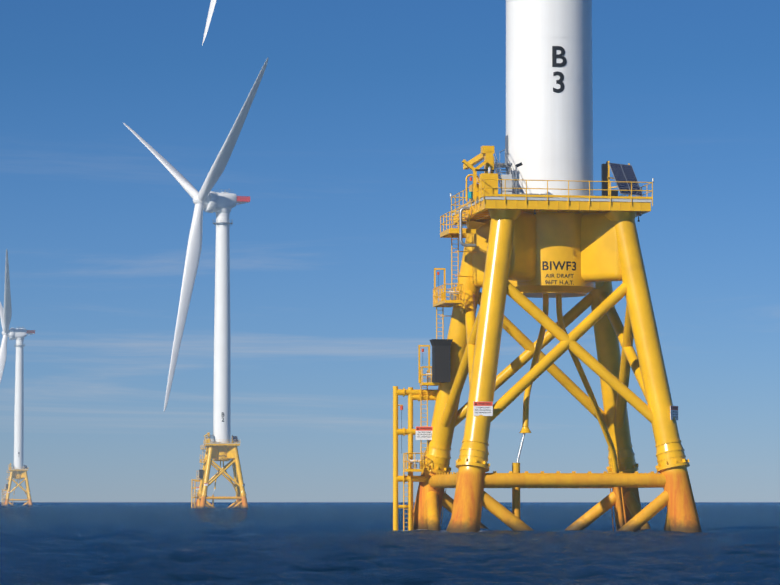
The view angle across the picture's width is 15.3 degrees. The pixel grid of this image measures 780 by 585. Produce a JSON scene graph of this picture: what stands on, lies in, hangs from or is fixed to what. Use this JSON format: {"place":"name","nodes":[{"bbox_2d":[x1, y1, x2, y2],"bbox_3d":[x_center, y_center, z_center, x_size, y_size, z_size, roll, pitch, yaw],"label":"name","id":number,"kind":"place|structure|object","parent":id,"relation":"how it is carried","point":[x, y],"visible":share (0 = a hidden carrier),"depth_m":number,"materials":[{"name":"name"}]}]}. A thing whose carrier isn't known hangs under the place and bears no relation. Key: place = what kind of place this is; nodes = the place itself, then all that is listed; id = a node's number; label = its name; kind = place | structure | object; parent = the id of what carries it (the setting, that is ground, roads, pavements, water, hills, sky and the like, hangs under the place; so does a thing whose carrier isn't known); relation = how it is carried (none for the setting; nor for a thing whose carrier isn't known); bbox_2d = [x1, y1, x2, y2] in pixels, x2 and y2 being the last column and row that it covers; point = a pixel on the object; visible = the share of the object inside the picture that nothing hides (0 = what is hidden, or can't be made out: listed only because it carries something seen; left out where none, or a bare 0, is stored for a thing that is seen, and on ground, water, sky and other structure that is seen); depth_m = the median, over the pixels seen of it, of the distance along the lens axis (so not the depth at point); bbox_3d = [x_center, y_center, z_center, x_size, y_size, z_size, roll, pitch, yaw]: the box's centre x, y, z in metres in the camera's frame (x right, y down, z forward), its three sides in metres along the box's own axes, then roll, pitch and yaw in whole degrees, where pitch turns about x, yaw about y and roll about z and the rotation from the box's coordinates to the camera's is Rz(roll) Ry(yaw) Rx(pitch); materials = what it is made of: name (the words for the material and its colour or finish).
{"place":"outdoors","nodes":[
{"label":"outdoors","id":0,"kind":"place"},
{"bbox_2d":[0,503,779,584],"bbox_3d":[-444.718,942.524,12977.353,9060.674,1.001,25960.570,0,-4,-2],"label":"sea","id":1,"kind":"structure","parent":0,"point":[220,544],"depth_m":117.10,"materials":[{"name":"liquid"}]},
{"bbox_2d":[0,249,34,505],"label":"turbine","id":2,"kind":"object","parent":1,"relation":"on","point":[18,471],"visible":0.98,"depth_m":1779.94,"materials":[{"name":"white metal"}]},
{"bbox_2d":[123,58,267,507],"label":"turbine","id":3,"kind":"object","parent":1,"relation":"on","point":[220,447],"visible":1,"depth_m":996.03,"materials":[{"name":"white metal"}]},
{"bbox_2d":[202,0,701,532],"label":"turbine","id":4,"kind":"object","parent":1,"relation":"on","point":[546,224],"visible":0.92,"depth_m":195.32,"materials":[{"name":"yellow metal"}]},
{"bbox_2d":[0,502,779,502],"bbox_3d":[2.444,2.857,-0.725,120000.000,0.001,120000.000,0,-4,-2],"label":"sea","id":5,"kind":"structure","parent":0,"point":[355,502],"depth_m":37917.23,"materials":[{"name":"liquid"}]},
{"bbox_2d":[0,0,779,501],"label":"sky","id":6,"kind":"structure","parent":0,"point":[362,120],"materials":[{"name":"blue"}]}
]}

